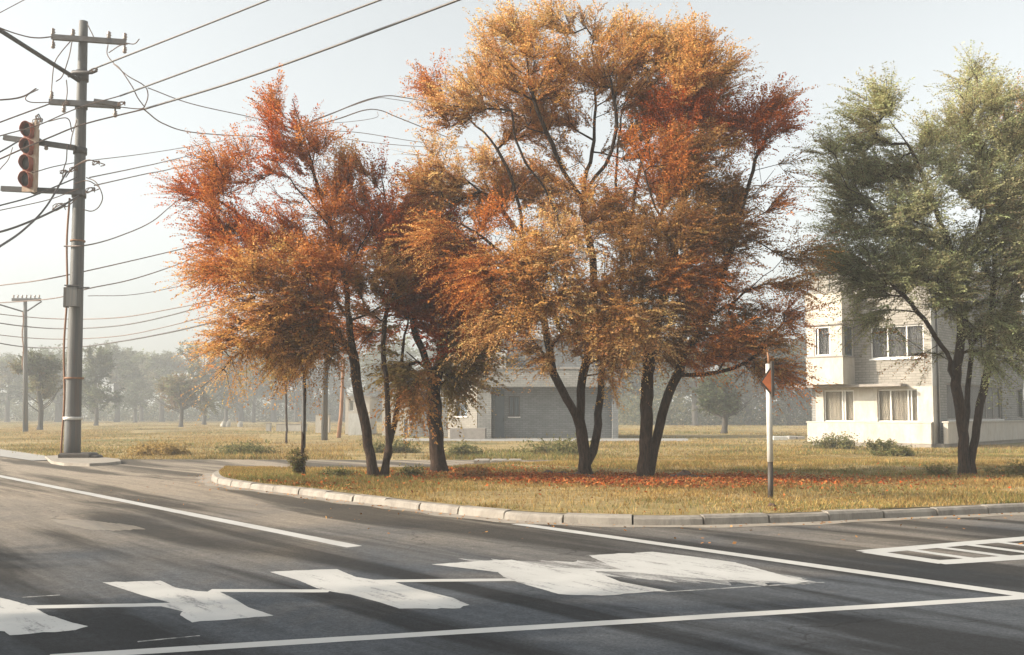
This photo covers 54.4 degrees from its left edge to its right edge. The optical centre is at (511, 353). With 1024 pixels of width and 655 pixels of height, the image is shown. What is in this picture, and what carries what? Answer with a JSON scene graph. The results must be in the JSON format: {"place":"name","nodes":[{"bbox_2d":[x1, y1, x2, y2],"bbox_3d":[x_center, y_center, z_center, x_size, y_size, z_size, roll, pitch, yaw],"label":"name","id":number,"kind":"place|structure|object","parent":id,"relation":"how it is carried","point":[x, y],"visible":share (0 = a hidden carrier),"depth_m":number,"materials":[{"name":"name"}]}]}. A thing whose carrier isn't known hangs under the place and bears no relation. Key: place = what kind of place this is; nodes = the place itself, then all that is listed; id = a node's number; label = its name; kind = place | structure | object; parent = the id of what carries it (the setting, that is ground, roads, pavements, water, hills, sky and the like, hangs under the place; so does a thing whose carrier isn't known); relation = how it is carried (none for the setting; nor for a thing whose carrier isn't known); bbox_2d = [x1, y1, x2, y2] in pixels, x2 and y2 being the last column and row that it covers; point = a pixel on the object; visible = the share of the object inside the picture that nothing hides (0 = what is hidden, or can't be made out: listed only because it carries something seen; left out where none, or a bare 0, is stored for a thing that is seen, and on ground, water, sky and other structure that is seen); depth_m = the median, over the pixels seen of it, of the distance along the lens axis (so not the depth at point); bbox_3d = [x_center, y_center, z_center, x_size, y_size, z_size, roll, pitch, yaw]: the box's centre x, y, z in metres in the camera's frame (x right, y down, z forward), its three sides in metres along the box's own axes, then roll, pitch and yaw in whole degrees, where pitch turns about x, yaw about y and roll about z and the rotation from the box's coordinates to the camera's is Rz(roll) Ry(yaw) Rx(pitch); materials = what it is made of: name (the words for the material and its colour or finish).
{"place":"outdoors","nodes":[
{"label":"outdoors","id":0,"kind":"place"},
{"bbox_2d":[0,449,46,460],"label":"path","id":1,"kind":"structure","parent":0,"point":[18,455],"depth_m":35.59,"materials":[{"name":"concrete"}]},
{"bbox_2d":[45,455,120,465],"bbox_3d":[-13.676,3.406,31.807,2.022,0.085,6.940,2,-4,-27],"label":"pavement corner","id":2,"kind":"object","parent":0,"point":[56,460],"visible":0.77,"depth_m":29.90,"materials":[{"name":"concrete"}]},
{"bbox_2d":[0,234,237,285],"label":"overhead cable","id":3,"kind":"object","parent":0,"point":[95,268],"visible":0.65,"depth_m":49.17,"materials":[{"name":"metal"}]},
{"bbox_2d":[0,449,1023,654],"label":"road","id":4,"kind":"structure","parent":0,"point":[42,554],"depth_m":9.20,"materials":[{"name":"grey asphalt"}]},
{"bbox_2d":[0,598,86,634],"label":"road marking","id":5,"kind":"object","parent":4,"relation":"on","point":[17,618],"visible":1,"depth_m":7.19,"materials":[{"name":"paint"}]},
{"bbox_2d":[50,518,143,530],"bbox_3d":[-5.786,2.330,13.615,2.377,0.001,0.618,-3,-5,42],"label":"road patch","id":6,"kind":"object","parent":4,"relation":"on","point":[92,525],"visible":1,"depth_m":13.41,"materials":[{"name":"grey asphalt"}]},
{"bbox_2d":[29,603,166,608],"bbox_3d":[-3.280,1.973,7.782,1.172,0.001,0.149,0,-4,-5],"label":"thin marking","id":7,"kind":"object","parent":4,"relation":"on","point":[95,605],"visible":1,"depth_m":7.80,"materials":[{"name":"paint"}]},
{"bbox_2d":[0,475,359,546],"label":"lane line","id":8,"kind":"object","parent":4,"relation":"on","point":[327,541],"visible":1,"depth_m":14.44,"materials":[{"name":"paint"}]},
{"bbox_2d":[103,581,272,621],"bbox_3d":[-2.684,1.996,8.159,0.636,0.001,2.317,3,-4,-38],"label":"road marking","id":9,"kind":"object","parent":4,"relation":"on","point":[194,606],"visible":1,"depth_m":7.96,"materials":[{"name":"paint"}]},
{"bbox_2d":[208,589,328,591],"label":"thin marking","id":10,"kind":"object","parent":4,"relation":"on","point":[266,590],"visible":1,"depth_m":8.46,"materials":[{"name":"paint"}]},
{"bbox_2d":[272,569,468,608],"bbox_3d":[-1.275,2.024,8.633,0.686,0.001,2.589,3,-5,-41],"label":"road marking","id":11,"kind":"object","parent":4,"relation":"on","point":[396,595],"visible":1,"depth_m":8.50,"materials":[{"name":"paint"}]},
{"bbox_2d":[381,578,513,581],"bbox_3d":[-0.628,2.046,8.980,1.404,0.001,0.149,0,-4,-3],"label":"thin marking","id":12,"kind":"object","parent":4,"relation":"on","point":[437,580],"visible":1,"depth_m":8.97,"materials":[{"name":"paint"}]},
{"bbox_2d":[50,595,1023,654],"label":"stop line","id":13,"kind":"object","parent":4,"relation":"on","point":[427,633],"visible":1,"depth_m":6.96,"materials":[{"name":"paint"}]},
{"bbox_2d":[433,560,666,595],"bbox_3d":[0.342,2.062,9.251,1.056,0.001,2.450,3,-4,-36],"label":"road marking","id":14,"kind":"object","parent":4,"relation":"on","point":[572,581],"visible":1,"depth_m":9.07,"materials":[{"name":"paint"}]},
{"bbox_2d":[123,462,1023,543],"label":"fallen leaves","id":15,"kind":"object","parent":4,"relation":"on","point":[599,479],"visible":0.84,"depth_m":20.28,"materials":[{"name":"orange plant"}]},
{"bbox_2d":[196,473,1023,527],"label":"curb","id":16,"kind":"structure","parent":4,"relation":"on","point":[208,479],"depth_m":14.27,"materials":[{"name":"concrete"}]},
{"bbox_2d":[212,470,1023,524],"bbox_3d":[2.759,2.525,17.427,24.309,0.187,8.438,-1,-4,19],"label":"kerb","id":17,"kind":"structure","parent":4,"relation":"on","point":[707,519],"depth_m":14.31,"materials":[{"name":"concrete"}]},
{"bbox_2d":[459,558,816,585],"bbox_3d":[1.096,2.089,9.677,3.575,0.001,1.401,-1,-4,17],"label":"road marking","id":18,"kind":"object","parent":4,"relation":"on","point":[585,565],"visible":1,"depth_m":9.25,"materials":[{"name":"paint"}]},
{"bbox_2d":[589,552,805,581],"bbox_3d":[1.687,2.091,9.720,1.302,0.001,2.245,1,-4,-18],"label":"road marking","id":19,"kind":"object","parent":4,"relation":"on","point":[658,563],"visible":1,"depth_m":9.72,"materials":[{"name":"paint"}]},
{"bbox_2d":[514,524,1023,594],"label":"lane line","id":20,"kind":"object","parent":4,"relation":"on","point":[977,588],"visible":1,"depth_m":9.99,"materials":[{"name":"paint"}]},
{"bbox_2d":[862,551,939,563],"bbox_3d":[4.127,2.134,10.435,0.249,0.001,0.948,2,-4,-30],"label":"hatch marking","id":21,"kind":"object","parent":4,"relation":"on","point":[901,556],"visible":1,"depth_m":10.47,"materials":[{"name":"paint"}]},
{"bbox_2d":[855,537,1023,551],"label":"hatch marking","id":22,"kind":"object","parent":4,"relation":"on","point":[918,547],"visible":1,"depth_m":11.35,"materials":[{"name":"paint"}]},
{"bbox_2d":[931,555,1023,563],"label":"hatch marking","id":23,"kind":"object","parent":4,"relation":"on","point":[981,559],"visible":1,"depth_m":10.18,"materials":[{"name":"paint"}]},
{"bbox_2d":[0,416,1023,460],"bbox_3d":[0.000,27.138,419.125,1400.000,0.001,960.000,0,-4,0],"label":"ground","id":24,"kind":"structure","parent":0,"point":[490,444],"depth_m":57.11,"materials":[{"name":"brown plant"}]},
{"bbox_2d":[0,352,22,421],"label":"tree","id":25,"kind":"object","parent":24,"relation":"on","point":[8,375],"visible":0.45,"depth_m":196.57,"materials":[{"name":"green plant"}]},
{"bbox_2d":[0,295,41,431],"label":"utility pole","id":26,"kind":"object","parent":24,"relation":"on","point":[25,376],"visible":0.95,"depth_m":85.25,"materials":[{"name":"wood"}]},
{"bbox_2d":[0,250,213,302],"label":"overhead cable","id":27,"kind":"object","parent":26,"relation":"attached to","point":[96,286],"visible":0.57,"depth_m":56.12,"materials":[{"name":"metal"}]},
{"bbox_2d":[0,286,258,328],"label":"overhead cable","id":28,"kind":"object","parent":26,"relation":"attached to","point":[112,326],"visible":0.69,"depth_m":80.33,"materials":[{"name":"metal"}]},
{"bbox_2d":[0,287,258,319],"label":"overhead cable","id":29,"kind":"object","parent":26,"relation":"attached to","point":[115,317],"visible":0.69,"depth_m":80.11,"materials":[{"name":"metal"}]},
{"bbox_2d":[0,308,259,348],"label":"overhead cable","id":30,"kind":"object","parent":26,"relation":"attached to","point":[122,340],"visible":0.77,"depth_m":70.37,"materials":[{"name":"rubber"}]},
{"bbox_2d":[1,298,259,339],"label":"overhead cable","id":31,"kind":"object","parent":26,"relation":"attached to","point":[120,335],"visible":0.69,"depth_m":79.94,"materials":[{"name":"metal"}]},
{"bbox_2d":[6,348,66,429],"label":"tree","id":32,"kind":"object","parent":24,"relation":"on","point":[42,384],"visible":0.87,"depth_m":95.60,"materials":[{"name":"green plant"}]},
{"bbox_2d":[0,343,98,421],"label":"tree","id":33,"kind":"object","parent":24,"relation":"on","point":[58,401],"visible":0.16,"depth_m":189.25,"materials":[{"name":"green plant"}]},
{"bbox_2d":[0,20,148,457],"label":"utility pole","id":34,"kind":"object","parent":24,"relation":"on","point":[73,292],"visible":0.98,"depth_m":33.03,"materials":[{"name":"concrete"}]},
{"bbox_2d":[17,114,41,194],"bbox_3d":[-15.877,-6.615,32.938,0.584,2.649,0.808,0,-4,4],"label":"traffic light","id":35,"kind":"object","parent":34,"relation":"attached to","point":[28,163],"visible":0.99,"depth_m":32.74,"materials":[{"name":"metal"}]},
{"bbox_2d":[0,170,67,246],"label":"overhead cable","id":36,"kind":"object","parent":34,"relation":"attached to","point":[30,223],"visible":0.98,"depth_m":29.33,"materials":[{"name":"rubber"}]},
{"bbox_2d":[0,195,78,232],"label":"overhead cable","id":37,"kind":"object","parent":34,"relation":"attached to","point":[39,217],"visible":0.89,"depth_m":30.44,"materials":[{"name":"metal"}]},
{"bbox_2d":[0,108,144,159],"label":"overhead cable","id":38,"kind":"object","parent":34,"relation":"attached to","point":[70,129],"visible":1,"depth_m":32.50,"materials":[{"name":"metal"}]},
{"bbox_2d":[89,0,268,70],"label":"overhead cable","id":39,"kind":"object","parent":34,"relation":"attached to","point":[221,18],"visible":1,"depth_m":30.05,"materials":[{"name":"metal"}]},
{"bbox_2d":[119,0,381,96],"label":"overhead cable","id":40,"kind":"object","parent":34,"relation":"attached to","point":[308,26],"visible":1,"depth_m":28.61,"materials":[{"name":"metal"}]},
{"bbox_2d":[145,0,460,109],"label":"overhead cable","id":41,"kind":"object","parent":34,"relation":"attached to","point":[336,45],"visible":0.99,"depth_m":28.06,"materials":[{"name":"grey metal"}]},
{"bbox_2d":[82,343,128,425],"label":"tree","id":42,"kind":"object","parent":24,"relation":"on","point":[100,366],"visible":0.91,"depth_m":132.03,"materials":[{"name":"green plant"}]},
{"bbox_2d":[85,340,148,421],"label":"tree","id":43,"kind":"object","parent":24,"relation":"on","point":[117,355],"visible":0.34,"depth_m":191.25,"materials":[{"name":"green plant"}]},
{"bbox_2d":[109,350,158,422],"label":"tree","id":44,"kind":"object","parent":24,"relation":"on","point":[131,374],"visible":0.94,"depth_m":178.69,"materials":[{"name":"green plant"}]},
{"bbox_2d":[133,350,158,420],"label":"tree","id":45,"kind":"object","parent":24,"relation":"on","point":[143,370],"visible":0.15,"depth_m":209.12,"materials":[{"name":"green plant"}]},
{"bbox_2d":[123,436,195,455],"bbox_3d":[-13.126,3.428,36.876,2.683,0.807,2.099,-1,-4,23],"label":"bush","id":46,"kind":"object","parent":24,"relation":"on","point":[164,448],"visible":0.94,"depth_m":36.65,"materials":[{"name":"green plant"}]},
{"bbox_2d":[139,350,193,421],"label":"tree","id":47,"kind":"object","parent":24,"relation":"on","point":[164,365],"visible":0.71,"depth_m":201.43,"materials":[{"name":"green plant"}]},
{"bbox_2d":[150,371,228,426],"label":"tree","id":48,"kind":"object","parent":24,"relation":"on","point":[174,387],"visible":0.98,"depth_m":117.72,"materials":[{"name":"green plant"}]},
{"bbox_2d":[174,340,236,424],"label":"tree","id":49,"kind":"object","parent":24,"relation":"on","point":[198,371],"visible":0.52,"depth_m":141.52,"materials":[{"name":"green plant"}]},
{"bbox_2d":[196,349,259,421],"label":"tree","id":50,"kind":"object","parent":24,"relation":"on","point":[236,399],"visible":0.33,"depth_m":184.97,"materials":[{"name":"green plant"}]},
{"bbox_2d":[209,439,281,454],"bbox_3d":[-10.097,3.513,37.521,2.802,0.702,2.141,-1,-4,16],"label":"bush","id":51,"kind":"object","parent":24,"relation":"on","point":[241,448],"visible":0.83,"depth_m":37.20,"materials":[{"name":"green plant"}]},
{"bbox_2d":[205,333,288,420],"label":"tree","id":52,"kind":"object","parent":24,"relation":"on","point":[239,415],"depth_m":208.75,"materials":[{"name":"green plant"}]},
{"bbox_2d":[233,357,280,422],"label":"tree","id":53,"kind":"object","parent":24,"relation":"on","point":[262,388],"visible":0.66,"depth_m":181.90,"materials":[{"name":"green plant"}]},
{"bbox_2d":[249,347,295,421],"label":"tree","id":54,"kind":"object","parent":24,"relation":"on","point":[273,414],"visible":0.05,"depth_m":197.17,"materials":[{"name":"green plant"}]},
{"bbox_2d":[258,355,302,443],"bbox_3d":[-11.743,2.190,51.139,2.546,5.178,3.233,0,-4,0],"label":"sapling","id":55,"kind":"object","parent":24,"relation":"on","point":[286,418],"visible":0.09,"depth_m":51.25,"materials":[{"name":"brown plant"}]},
{"bbox_2d":[267,359,321,421],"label":"tree","id":56,"kind":"object","parent":24,"relation":"on","point":[298,404],"visible":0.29,"depth_m":190.40,"materials":[{"name":"green plant"}]},
{"bbox_2d":[300,358,345,413],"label":"tree","id":57,"kind":"object","parent":24,"relation":"on","point":[331,385],"visible":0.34,"depth_m":201.56,"materials":[{"name":"green plant"}]},
{"bbox_2d":[321,352,327,439],"bbox_3d":[-10.843,1.509,57.756,0.367,7.440,0.367,0,-4,0],"label":"utility pole","id":58,"kind":"object","parent":24,"relation":"on","point":[324,426],"visible":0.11,"depth_m":57.52,"materials":[{"name":"wood"}]},
{"bbox_2d":[336,357,344,437],"bbox_3d":[-10.934,2.921,63.543,0.540,5.353,0.300,0,-4,0],"label":"wooden post","id":59,"kind":"object","parent":24,"relation":"on","point":[339,429],"visible":0.69,"depth_m":63.43,"materials":[{"name":"brown wood"}]},
{"bbox_2d":[320,346,366,420],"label":"tree","id":60,"kind":"object","parent":24,"relation":"on","point":[347,384],"visible":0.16,"depth_m":209.49,"materials":[{"name":"green plant"}]},
{"bbox_2d":[348,413,369,434],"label":"grey block shed","id":61,"kind":"structure","parent":24,"relation":"on","point":[354,426],"depth_m":70.82,"materials":[{"name":"concrete"}]},
{"bbox_2d":[344,396,378,433],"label":"white hut","id":62,"kind":"object","parent":24,"relation":"on","point":[350,405],"visible":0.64,"depth_m":73.95,"materials":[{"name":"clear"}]},
{"bbox_2d":[345,335,426,400],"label":"tree","id":63,"kind":"object","parent":24,"relation":"on","point":[369,362],"visible":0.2,"depth_m":192.71,"materials":[{"name":"green plant"}]},
{"bbox_2d":[356,434,427,453],"bbox_3d":[-4.839,3.526,38.834,2.526,0.850,2.233,3,-5,-42],"label":"bush","id":64,"kind":"object","parent":24,"relation":"on","point":[398,446],"visible":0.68,"depth_m":38.61,"materials":[{"name":"green plant"}]},
{"bbox_2d":[382,393,408,435],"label":"rendered shed","id":65,"kind":"structure","parent":24,"relation":"on","point":[397,431],"depth_m":69.85,"materials":[{"name":"paint"}]},
{"bbox_2d":[0,382,811,425],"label":"undergrowth","id":66,"kind":"object","parent":24,"relation":"on","point":[684,415],"visible":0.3,"depth_m":207.72,"materials":[{"name":"green plant"}]},
{"bbox_2d":[409,400,447,436],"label":"brick shed","id":67,"kind":"structure","parent":24,"relation":"on","point":[420,429],"depth_m":65.83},
{"bbox_2d":[448,371,477,437],"bbox_3d":[-1.801,3.324,64.913,2.649,4.291,5.150,-2,-4,34],"label":"brick annex","id":68,"kind":"object","parent":24,"relation":"on","point":[467,420],"visible":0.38,"depth_m":62.66,"materials":[{"name":"brick"}]},
{"bbox_2d":[444,439,486,455],"bbox_3d":[-1.749,3.482,36.616,1.658,0.670,1.920,0,-4,0],"label":"bush","id":69,"kind":"object","parent":24,"relation":"on","point":[466,448],"visible":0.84,"depth_m":36.36,"materials":[{"name":"green plant"}]},
{"bbox_2d":[450,337,617,438],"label":"brick house","id":70,"kind":"structure","parent":24,"relation":"on","point":[540,410],"depth_m":62.88,"materials":[{"name":"brick"}]},
{"bbox_2d":[495,388,503,436],"bbox_3d":[-0.776,3.728,63.273,0.578,3.184,0.080,0,-4,3],"label":"door","id":71,"kind":"structure","parent":70,"relation":"in","point":[499,400],"depth_m":63.22,"materials":[{"name":"paint"}]},
{"bbox_2d":[508,396,519,417],"bbox_3d":[0.139,3.400,63.140,0.797,1.361,0.210,0,-4,3],"label":"window","id":72,"kind":"structure","parent":70,"relation":"in","point":[514,401],"depth_m":63.21,"materials":[{"name":"glass"}]},
{"bbox_2d":[508,432,600,455],"bbox_3d":[1.733,3.403,37.358,3.338,0.924,3.140,-2,-4,35],"label":"bush","id":73,"kind":"object","parent":24,"relation":"on","point":[563,446],"visible":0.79,"depth_m":36.99,"materials":[{"name":"green plant"}]},
{"bbox_2d":[617,342,687,417],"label":"tree","id":74,"kind":"object","parent":24,"relation":"on","point":[635,384],"visible":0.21,"depth_m":144.88,"materials":[{"name":"green plant"}]},
{"bbox_2d":[640,339,697,424],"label":"tree","id":75,"kind":"object","parent":24,"relation":"on","point":[659,393],"visible":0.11,"depth_m":143.22,"materials":[{"name":"green plant"}]},
{"bbox_2d":[658,347,718,425],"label":"tree","id":76,"kind":"object","parent":24,"relation":"on","point":[683,390],"visible":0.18,"depth_m":131.62,"materials":[{"name":"green plant"}]},
{"bbox_2d":[683,370,753,433],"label":"tree","id":77,"kind":"object","parent":24,"relation":"on","point":[722,403],"visible":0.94,"depth_m":77.48,"materials":[{"name":"green plant"}]},
{"bbox_2d":[687,335,803,424],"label":"tree","id":78,"kind":"object","parent":24,"relation":"on","point":[748,387],"visible":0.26,"depth_m":134.39,"materials":[{"name":"green plant"}]},
{"bbox_2d":[758,347,811,424],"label":"tree","id":79,"kind":"object","parent":24,"relation":"on","point":[799,398],"visible":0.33,"depth_m":134.13,"materials":[{"name":"green plant"}]},
{"bbox_2d":[801,431,861,448],"bbox_3d":[14.129,3.723,43.479,2.632,1.028,2.902,-3,-5,43],"label":"bush","id":80,"kind":"object","parent":24,"relation":"on","point":[828,442],"visible":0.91,"depth_m":43.07,"materials":[{"name":"green plant"}]},
{"bbox_2d":[862,437,901,451],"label":"bush","id":81,"kind":"object","parent":24,"relation":"on","point":[887,444],"visible":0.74,"depth_m":39.60,"materials":[{"name":"green plant"}]},
{"bbox_2d":[791,263,1023,447],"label":"apartment house","id":82,"kind":"structure","parent":24,"relation":"on","point":[864,398],"depth_m":46.84,"materials":[{"name":"white paint"}]},
{"bbox_2d":[814,326,829,355],"bbox_3d":[14.785,-0.574,47.320,0.795,1.487,0.165,-3,-5,42],"label":"window","id":83,"kind":"structure","parent":82,"relation":"in","point":[823,343],"depth_m":47.28,"materials":[{"name":"white glass"}]},
{"bbox_2d":[824,390,853,420],"bbox_3d":[15.832,2.535,48.007,1.538,1.620,0.166,-3,-5,42],"label":"window","id":84,"kind":"structure","parent":82,"relation":"in","point":[838,404],"depth_m":47.98,"materials":[{"name":"beige glass"}]},
{"bbox_2d":[869,324,924,360],"bbox_3d":[17.889,-0.528,46.241,2.573,1.640,0.318,-3,-5,42],"label":"window","id":85,"kind":"structure","parent":82,"relation":"in","point":[910,332],"depth_m":46.20,"materials":[{"name":"white glass"}]},
{"bbox_2d":[878,389,918,421],"bbox_3d":[17.928,2.420,46.123,1.899,1.620,0.167,-3,-5,42],"label":"window","id":86,"kind":"structure","parent":82,"relation":"in","point":[894,405],"depth_m":46.09,"materials":[{"name":"beige glass"}]},
{"bbox_2d":[946,383,1003,420],"bbox_3d":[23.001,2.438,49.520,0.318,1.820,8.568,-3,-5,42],"label":"window","id":87,"kind":"structure","parent":82,"relation":"in","point":[990,414],"depth_m":50.09,"materials":[{"name":"grey glass"}]},
{"bbox_2d":[0,0,1023,415],"label":"sky","id":88,"kind":"structure","parent":0,"point":[822,43],"materials":[{"name":"white"}]},
{"bbox_2d":[402,438,687,440],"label":"pavement","id":89,"kind":"structure","parent":0,"point":[548,439],"depth_m":59.14,"materials":[{"name":"concrete"}]},
{"bbox_2d":[218,452,1023,514],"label":"lawn","id":90,"kind":"structure","parent":0,"point":[639,509],"depth_m":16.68,"materials":[{"name":"brown plant"}]},
{"bbox_2d":[229,310,356,473],"bbox_3d":[-5.168,0.760,22.862,2.051,4.379,3.488,-2,-4,35],"label":"sapling","id":91,"kind":"object","parent":90,"relation":"on","point":[303,434],"visible":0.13,"depth_m":22.43,"materials":[{"name":"orange plant"}]},
{"bbox_2d":[285,445,308,474],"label":"bush","id":92,"kind":"object","parent":90,"relation":"on","point":[296,462],"visible":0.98,"depth_m":22.33,"materials":[{"name":"green plant"}]},
{"bbox_2d":[144,63,464,476],"bbox_3d":[-4.420,-1.968,21.646,6.808,9.741,4.882,1,-4,-22],"label":"maple tree","id":93,"kind":"object","parent":90,"relation":"on","point":[310,261],"visible":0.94,"depth_m":21.29,"materials":[{"name":"orange plant"}]},
{"bbox_2d":[320,465,356,477],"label":"bush","id":94,"kind":"object","parent":90,"relation":"on","point":[338,471],"visible":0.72,"depth_m":21.56,"materials":[{"name":"green plant"}]},
{"bbox_2d":[393,463,427,475],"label":"bush","id":95,"kind":"object","parent":90,"relation":"on","point":[415,472],"visible":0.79,"depth_m":22.11,"materials":[{"name":"green plant"}]},
{"bbox_2d":[350,150,523,472],"bbox_3d":[-1.590,-0.973,23.428,4.177,7.918,4.079,0,-4,0],"label":"maple tree","id":96,"kind":"object","parent":90,"relation":"on","point":[420,308],"visible":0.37,"depth_m":22.70,"materials":[{"name":"orange plant"}]},
{"bbox_2d":[451,460,491,478],"bbox_3d":[-0.852,2.516,21.259,0.875,0.452,1.006,0,-4,0],"label":"bush","id":97,"kind":"object","parent":90,"relation":"on","point":[477,473],"visible":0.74,"depth_m":21.21,"materials":[{"name":"green plant"}]},
{"bbox_2d":[378,0,715,474],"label":"honey locust","id":98,"kind":"object","parent":90,"relation":"on","point":[530,299],"visible":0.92,"depth_m":21.51,"materials":[{"name":"orange plant"}]},
{"bbox_2d":[559,2,850,476],"bbox_3d":[3.974,-2.478,21.528,6.300,10.708,4.733,0,-4,0],"label":"honey locust","id":99,"kind":"object","parent":90,"relation":"on","point":[698,80],"visible":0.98,"depth_m":20.77,"materials":[{"name":"orange plant"}]},
{"bbox_2d":[760,352,774,497],"bbox_3d":[4.188,1.271,16.366,0.217,2.602,0.230,0,-4,0],"label":"road sign","id":100,"kind":"object","parent":90,"relation":"on","point":[767,381],"visible":0.91,"depth_m":16.34,"materials":[{"name":"white metal"}]},
{"bbox_2d":[865,443,919,456],"bbox_3d":[13.056,3.347,33.929,1.688,0.618,1.485,0,-4,0],"label":"bush","id":101,"kind":"object","parent":90,"relation":"on","point":[901,451],"visible":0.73,"depth_m":33.77,"materials":[{"name":"green plant"}]},
{"bbox_2d":[781,40,1023,475],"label":"locust tree","id":102,"kind":"object","parent":90,"relation":"on","point":[936,253],"visible":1,"depth_m":21.67,"materials":[{"name":"green plant"}]},
{"bbox_2d":[921,461,956,477],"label":"bush","id":103,"kind":"object","parent":90,"relation":"on","point":[939,471],"visible":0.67,"depth_m":21.52,"materials":[{"name":"green plant"}]},
{"bbox_2d":[978,459,1023,475],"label":"bush","id":104,"kind":"object","parent":90,"relation":"on","point":[1011,469],"visible":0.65,"depth_m":21.69,"materials":[{"name":"green plant"}]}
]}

